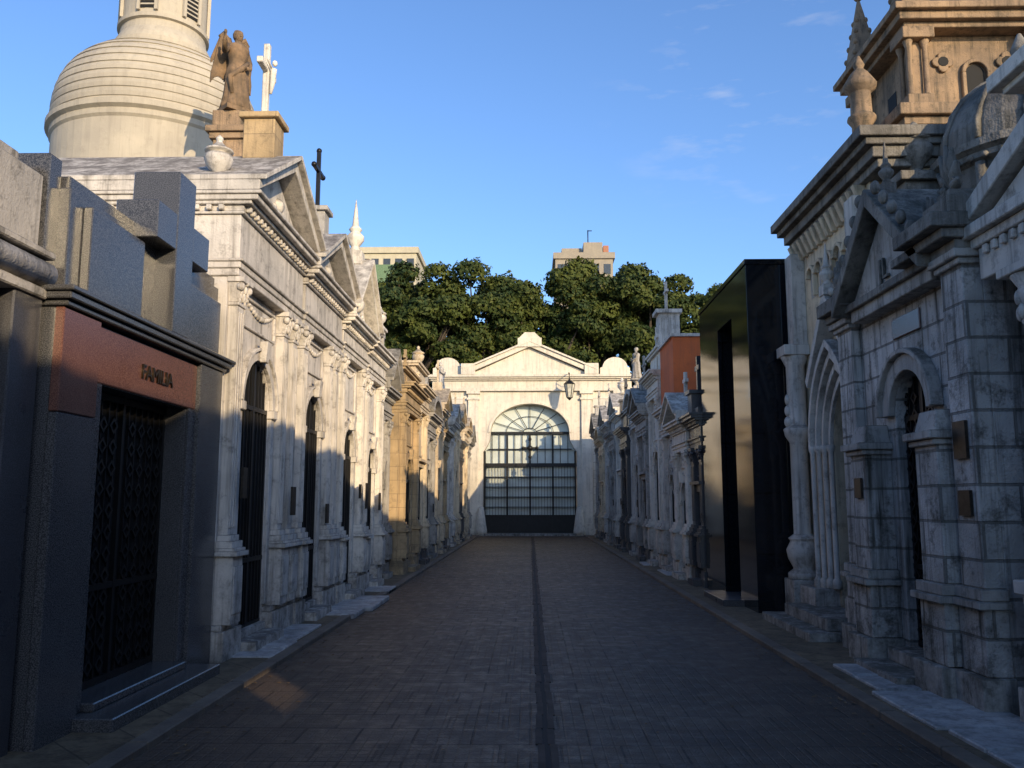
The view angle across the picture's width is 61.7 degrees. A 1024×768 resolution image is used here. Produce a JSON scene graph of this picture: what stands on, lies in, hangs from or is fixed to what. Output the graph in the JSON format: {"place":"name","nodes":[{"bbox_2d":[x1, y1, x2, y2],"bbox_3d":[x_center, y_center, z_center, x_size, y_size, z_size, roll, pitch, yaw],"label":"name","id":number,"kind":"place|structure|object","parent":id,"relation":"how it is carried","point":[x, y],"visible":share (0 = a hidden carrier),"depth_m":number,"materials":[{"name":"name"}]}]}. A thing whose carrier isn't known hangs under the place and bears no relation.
{"place":"outdoors","nodes":[
{"label":"outdoors","id":0,"kind":"place"},
{"bbox_2d":[0,0,889,371],"label":"sky","id":1,"kind":"structure","parent":0,"point":[677,133],"materials":[{"name":"blue"}]},
{"bbox_2d":[0,535,1023,767],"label":"pavement","id":2,"kind":"structure","parent":0,"point":[959,733],"depth_m":6.79,"materials":[{"name":"stone"}]},
{"bbox_2d":[0,140,57,757],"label":"moulded stone mausoleum","id":3,"kind":"structure","parent":2,"relation":"on","point":[27,270],"depth_m":5.44,"materials":[{"name":"stone"}]},
{"bbox_2d":[8,153,235,751],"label":"granite mausoleum","id":4,"kind":"structure","parent":2,"relation":"on","point":[114,611],"depth_m":6.83,"materials":[{"name":"grey stone"}]},
{"bbox_2d":[85,401,156,679],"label":"door panels","id":5,"kind":"structure","parent":4,"relation":"in","point":[105,402],"depth_m":7.24,"materials":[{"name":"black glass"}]},
{"bbox_2d":[82,392,165,689],"bbox_3d":[-3.252,1.241,7.016,0.040,2.270,1.640,0,-8,1],"label":"iron door","id":6,"kind":"structure","parent":4,"relation":"in","point":[120,583],"depth_m":7.15,"materials":[{"name":"black metal"}]},
{"bbox_2d":[59,44,326,662],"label":"white pediment mausoleum","id":7,"kind":"structure","parent":2,"relation":"on","point":[257,225],"depth_m":9.77,"materials":[{"name":"grey stone"}]},
{"bbox_2d":[237,367,264,624],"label":"door panels","id":8,"kind":"structure","parent":7,"relation":"in","point":[257,367],"depth_m":9.88,"materials":[{"name":"black metal"}]},
{"bbox_2d":[237,362,266,627],"bbox_3d":[-2.976,1.225,9.698,0.040,3.000,1.040,0,-8,1],"label":"iron door","id":9,"kind":"structure","parent":7,"relation":"in","point":[252,409],"depth_m":9.82,"materials":[{"name":"black metal"}]},
{"bbox_2d":[205,110,361,623],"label":"grey pediment mausoleum","id":10,"kind":"structure","parent":2,"relation":"on","point":[331,291],"depth_m":12.54,"materials":[{"name":"stone"}]},
{"bbox_2d":[210,29,252,110],"bbox_3d":[-4.474,-5.057,13.948,0.709,1.492,0.522,8,-11,-43],"label":"angel statue","id":11,"kind":"object","parent":10,"relation":"on","point":[232,65],"visible":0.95,"depth_m":13.85,"materials":[{"name":"beige stone"}]},
{"bbox_2d":[302,399,316,601],"bbox_3d":[-2.896,1.607,12.057,0.040,2.890,0.920,0,-8,1],"label":"iron door","id":12,"kind":"structure","parent":10,"relation":"in","point":[311,435],"depth_m":12.26,"materials":[{"name":"black metal"}]},
{"bbox_2d":[308,420,313,587],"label":"door panels","id":13,"kind":"structure","parent":10,"relation":"in","point":[311,420],"depth_m":12.38,"materials":[{"name":"black metal"}]},
{"bbox_2d":[334,200,383,603],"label":"white gabled mausoleum","id":14,"kind":"structure","parent":2,"relation":"on","point":[362,327],"depth_m":14.83,"materials":[{"name":"stone"}]},
{"bbox_2d":[341,433,350,584],"bbox_3d":[-2.826,2.065,14.375,0.040,2.620,0.880,0,-8,1],"label":"iron door","id":15,"kind":"structure","parent":14,"relation":"in","point":[347,462],"depth_m":14.62,"materials":[{"name":"black metal"}]},
{"bbox_2d":[361,307,397,588],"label":"statue mausoleum","id":16,"kind":"structure","parent":2,"relation":"on","point":[381,359],"depth_m":16.82,"materials":[{"name":"white stone"}]},
{"bbox_2d":[366,454,371,571],"bbox_3d":[-2.784,2.443,16.382,0.040,2.424,0.737,0,-8,1],"label":"iron door","id":17,"kind":"structure","parent":16,"relation":"in","point":[369,473],"depth_m":16.68,"materials":[{"name":"black metal"}]},
{"bbox_2d":[381,335,404,578],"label":"gable mausoleum","id":18,"kind":"structure","parent":2,"relation":"on","point":[394,376],"depth_m":18.55,"materials":[{"name":"grey stone"}]},
{"bbox_2d":[388,349,429,574],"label":"tan stone mausoleum","id":19,"kind":"structure","parent":2,"relation":"on","point":[407,527],"depth_m":19.21,"materials":[{"name":"beige stone"}]},
{"bbox_2d":[405,467,408,558],"bbox_3d":[-2.504,2.970,20.140,0.040,2.413,0.965,0,-8,1],"label":"iron door","id":20,"kind":"structure","parent":19,"relation":"in","point":[407,484],"depth_m":20.47,"materials":[{"name":"black metal"}]},
{"bbox_2d":[402,346,436,564],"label":"attic mausoleum","id":21,"kind":"structure","parent":2,"relation":"on","point":[418,367],"depth_m":23.11,"materials":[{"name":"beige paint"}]},
{"bbox_2d":[418,468,419,520],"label":"iron door","id":22,"kind":"structure","parent":21,"relation":"in","point":[419,468],"depth_m":22.99,"materials":[{"name":"black metal"}]},
{"bbox_2d":[425,377,443,558],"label":"arched pediment mausoleum","id":23,"kind":"structure","parent":2,"relation":"on","point":[435,414],"depth_m":25.45,"materials":[{"name":"grey stone"}]},
{"bbox_2d":[426,477,427,517],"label":"iron door","id":24,"kind":"structure","parent":23,"relation":"in","point":[427,477],"depth_m":25.27,"materials":[{"name":"black metal"}]},
{"bbox_2d":[432,360,452,553],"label":"pediment mausoleum","id":25,"kind":"structure","parent":2,"relation":"on","point":[444,395],"depth_m":27.38,"materials":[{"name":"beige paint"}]},
{"bbox_2d":[442,418,454,549],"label":"attic mausoleum","id":26,"kind":"structure","parent":2,"relation":"on","point":[449,435],"depth_m":29.97,"materials":[{"name":"beige stone"}]},
{"bbox_2d":[439,362,445,388],"bbox_3d":[-2.402,-0.233,28.863,0.340,0.995,0.356,0,-8,1],"label":"praying statue","id":27,"kind":"object","parent":26,"relation":"on","point":[441,375],"visible":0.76,"depth_m":28.78,"materials":[{"name":"grey stone"}]},
{"bbox_2d":[445,404,461,546],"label":"gabled mausoleum","id":28,"kind":"structure","parent":2,"relation":"on","point":[454,420],"depth_m":31.63,"materials":[{"name":"grey stone"}]},
{"bbox_2d":[453,393,466,543],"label":"pediment mausoleum","id":29,"kind":"structure","parent":2,"relation":"on","point":[456,491],"depth_m":33.96,"materials":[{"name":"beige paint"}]},
{"bbox_2d":[459,439,468,540],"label":"flat roof mausoleum","id":30,"kind":"structure","parent":2,"relation":"on","point":[464,445],"depth_m":36.31,"materials":[{"name":"stone"}]},
{"bbox_2d":[460,397,472,538],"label":"arched pediment mausoleum","id":31,"kind":"structure","parent":2,"relation":"on","point":[466,433],"depth_m":38.13,"materials":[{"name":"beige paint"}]},
{"bbox_2d":[466,408,476,536],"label":"pediment mausoleum","id":32,"kind":"structure","parent":2,"relation":"on","point":[472,440],"depth_m":40.78,"materials":[{"name":"grey stone"}]},
{"bbox_2d":[589,391,604,537],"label":"gabled mausoleum","id":33,"kind":"structure","parent":2,"relation":"on","point":[593,420],"depth_m":40.39,"materials":[{"name":"grey stone"}]},
{"bbox_2d":[593,426,605,539],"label":"arched pediment mausoleum","id":34,"kind":"structure","parent":2,"relation":"on","point":[598,442],"depth_m":37.34,"materials":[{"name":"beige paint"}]},
{"bbox_2d":[597,383,610,542],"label":"pediment mausoleum","id":35,"kind":"structure","parent":2,"relation":"on","point":[603,424],"depth_m":35.26,"materials":[{"name":"grey stone"}]},
{"bbox_2d":[602,420,616,545],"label":"attic mausoleum","id":36,"kind":"structure","parent":2,"relation":"on","point":[608,437],"depth_m":32.72,"materials":[{"name":"grey stone"}]},
{"bbox_2d":[607,378,623,548],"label":"gabled mausoleum","id":37,"kind":"structure","parent":2,"relation":"on","point":[613,411],"depth_m":30.71,"materials":[{"name":"white stone"}]},
{"bbox_2d":[613,379,631,552],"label":"attic mausoleum","id":38,"kind":"structure","parent":2,"relation":"on","point":[621,433],"depth_m":28.12,"materials":[{"name":"stone"}]},
{"bbox_2d":[622,380,639,555],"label":"arched pediment mausoleum","id":39,"kind":"structure","parent":2,"relation":"on","point":[634,551],"depth_m":26.59,"materials":[{"name":"grey stone"}]},
{"bbox_2d":[630,347,641,380],"bbox_3d":[3.850,-0.627,26.563,0.357,1.045,0.374,0,-8,1],"label":"cloaked statue","id":40,"kind":"object","parent":39,"relation":"on","point":[636,374],"visible":0.97,"depth_m":26.45,"materials":[{"name":"grey stone"}]},
{"bbox_2d":[637,471,638,516],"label":"iron door","id":41,"kind":"structure","parent":39,"relation":"in","point":[637,471],"depth_m":26.48,"materials":[{"name":"black metal"}]},
{"bbox_2d":[626,356,650,560],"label":"pediment mausoleum","id":42,"kind":"structure","parent":2,"relation":"on","point":[637,411],"depth_m":24.18,"materials":[{"name":"grey stone"}]},
{"bbox_2d":[645,484,646,549],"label":"iron door","id":43,"kind":"structure","parent":42,"relation":"in","point":[645,484],"depth_m":24.29,"materials":[{"name":"black metal"}]},
{"bbox_2d":[638,327,664,566],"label":"attic mausoleum","id":44,"kind":"structure","parent":2,"relation":"on","point":[649,380],"depth_m":22.34,"materials":[{"name":"white stone"}]},
{"bbox_2d":[656,459,659,553],"bbox_3d":[3.794,3.073,21.911,0.040,2.696,0.931,0,-8,1],"label":"iron door","id":45,"kind":"structure","parent":44,"relation":"in","point":[657,459],"depth_m":22.34,"materials":[{"name":"black metal"}]},
{"bbox_2d":[652,282,681,346],"bbox_3d":[4.154,-1.714,22.568,0.820,2.000,0.800,0,-8,1],"label":"obelisk monument","id":46,"kind":"object","parent":44,"relation":"on","point":[667,321],"visible":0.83,"depth_m":22.29,"materials":[{"name":"grey stone"}]},
{"bbox_2d":[651,333,699,570],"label":"orange rendered mausoleum","id":47,"kind":"structure","parent":2,"relation":"on","point":[679,352],"depth_m":20.00,"materials":[{"name":"orange paint"}]},
{"bbox_2d":[672,482,674,521],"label":"iron door","id":48,"kind":"structure","parent":47,"relation":"in","point":[673,482],"depth_m":20.22,"materials":[{"name":"black metal"}]},
{"bbox_2d":[659,372,693,580],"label":"gabled mausoleum","id":49,"kind":"structure","parent":2,"relation":"on","point":[674,407],"depth_m":18.28,"materials":[{"name":"white stone"}]},
{"bbox_2d":[684,501,686,566],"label":"iron door","id":50,"kind":"structure","parent":49,"relation":"in","point":[685,521],"depth_m":18.39,"materials":[{"name":"black metal"}]},
{"bbox_2d":[678,356,707,587],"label":"flat roof mausoleum","id":51,"kind":"structure","parent":2,"relation":"on","point":[691,420],"depth_m":16.71,"materials":[{"name":"stone"}]},
{"bbox_2d":[698,259,793,612],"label":"black granite mausoleum","id":52,"kind":"structure","parent":2,"relation":"on","point":[742,315],"depth_m":12.90,"materials":[{"name":"black stone"}]},
{"bbox_2d":[762,123,946,641],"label":"gothic mausoleum","id":53,"kind":"structure","parent":2,"relation":"on","point":[811,227],"depth_m":11.31,"materials":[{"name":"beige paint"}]},
{"bbox_2d":[816,33,1023,714],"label":"rusticated stone mausoleum","id":54,"kind":"structure","parent":2,"relation":"on","point":[917,314],"depth_m":7.46,"materials":[{"name":"grey stone"}]},
{"bbox_2d":[908,376,922,572],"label":"door panels","id":55,"kind":"structure","parent":54,"relation":"in","point":[916,378],"depth_m":8.30,"materials":[{"name":"black metal"}]},
{"bbox_2d":[904,377,933,646],"bbox_3d":[3.889,1.156,7.967,0.040,2.600,0.810,0,-8,1],"label":"iron door","id":56,"kind":"structure","parent":54,"relation":"in","point":[909,416],"depth_m":8.26,"materials":[{"name":"black metal"}]},
{"bbox_2d":[962,44,1023,721],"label":"corinthian mausoleum","id":57,"kind":"structure","parent":2,"relation":"on","point":[994,232],"depth_m":6.43,"materials":[{"name":"grey stone"}]},
{"bbox_2d":[121,536,959,767],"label":"road","id":58,"kind":"structure","parent":0,"point":[459,638],"depth_m":7.35,"materials":[{"name":"grey stone"}]},
{"bbox_2d":[428,332,631,535],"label":"cemetery gatehouse","id":59,"kind":"object","parent":58,"relation":"on","point":[532,464],"visible":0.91,"depth_m":43.22,"materials":[{"name":"paint"}]},
{"bbox_2d":[564,372,574,399],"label":"wall lantern","id":60,"kind":"object","parent":59,"relation":"attached to","point":[569,385],"depth_m":42.09,"materials":[{"name":"black metal"}]},
{"bbox_2d":[132,542,942,766],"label":"fallen leaves","id":61,"kind":"object","parent":58,"relation":"on","point":[186,744],"visible":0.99,"depth_m":8.11,"materials":[{"name":"brown plant"}]},
{"bbox_2d":[531,537,559,767],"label":"drain channel","id":62,"kind":"object","parent":58,"relation":"on","point":[544,729],"visible":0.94,"depth_m":7.29,"materials":[{"name":"stone"}]},
{"label":"ground","id":63,"kind":"structure","parent":0,"visible":0},
{"bbox_2d":[44,0,253,157],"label":"domed mausoleum","id":64,"kind":"structure","parent":63,"relation":"on","point":[140,85],"depth_m":15.37,"materials":[{"name":"paint"}]},
{"bbox_2d":[359,247,426,287],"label":"apartment block","id":65,"kind":"structure","parent":63,"relation":"on","point":[384,258],"depth_m":126.06,"materials":[{"name":"beige concrete"}]},
{"bbox_2d":[365,258,413,283],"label":"windows","id":66,"kind":"structure","parent":65,"relation":"in","point":[385,261],"depth_m":126.01,"materials":[{"name":"grey glass"}]},
{"bbox_2d":[378,279,414,359],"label":"ficus tree","id":67,"kind":"object","parent":63,"relation":"on","point":[387,326],"visible":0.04,"depth_m":60.46,"materials":[{"name":"green plant"}]},
{"bbox_2d":[377,259,482,382],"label":"ficus tree","id":68,"kind":"object","parent":63,"relation":"on","point":[409,307],"visible":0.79,"depth_m":59.27,"materials":[{"name":"green plant"}]},
{"bbox_2d":[419,333,450,388],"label":"ficus tree","id":69,"kind":"object","parent":63,"relation":"on","point":[430,384],"depth_m":75.46,"materials":[{"name":"green plant"}]},
{"bbox_2d":[410,257,546,373],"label":"ficus tree","id":70,"kind":"object","parent":63,"relation":"on","point":[472,271],"visible":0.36,"depth_m":60.22,"materials":[{"name":"green plant"}]},
{"bbox_2d":[462,267,607,367],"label":"ficus tree","id":71,"kind":"object","parent":63,"relation":"on","point":[565,289],"visible":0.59,"depth_m":60.27,"materials":[{"name":"green plant"}]},
{"bbox_2d":[552,230,614,348],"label":"apartment block","id":72,"kind":"structure","parent":63,"relation":"on","point":[603,256],"depth_m":125.37,"materials":[{"name":"beige concrete"}]},
{"bbox_2d":[558,264,610,348],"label":"windows","id":73,"kind":"structure","parent":72,"relation":"in","point":[607,267],"depth_m":125.22,"materials":[{"name":"grey glass"}]},
{"bbox_2d":[533,255,652,368],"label":"ficus tree","id":74,"kind":"object","parent":63,"relation":"on","point":[613,311],"visible":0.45,"depth_m":61.26,"materials":[{"name":"green plant"}]},
{"bbox_2d":[616,354,642,387],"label":"ficus tree","id":75,"kind":"object","parent":63,"relation":"on","point":[630,367],"visible":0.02,"depth_m":69.54,"materials":[{"name":"green plant"}]},
{"bbox_2d":[586,262,699,383],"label":"ficus tree","id":76,"kind":"object","parent":63,"relation":"on","point":[642,287],"visible":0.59,"depth_m":60.34,"materials":[{"name":"green plant"}]},
{"bbox_2d":[641,283,721,369],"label":"ficus tree","id":77,"kind":"object","parent":63,"relation":"on","point":[699,300],"visible":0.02,"depth_m":60.83,"materials":[{"name":"green plant"}]},
{"bbox_2d":[833,0,1023,132],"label":"brown stone tower","id":78,"kind":"structure","parent":63,"relation":"on","point":[922,61],"depth_m":14.88,"materials":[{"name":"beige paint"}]},
{"bbox_2d":[888,56,1009,113],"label":"windows","id":79,"kind":"structure","parent":78,"relation":"in","point":[974,73],"depth_m":14.90,"materials":[{"name":"black glass"}]}
]}

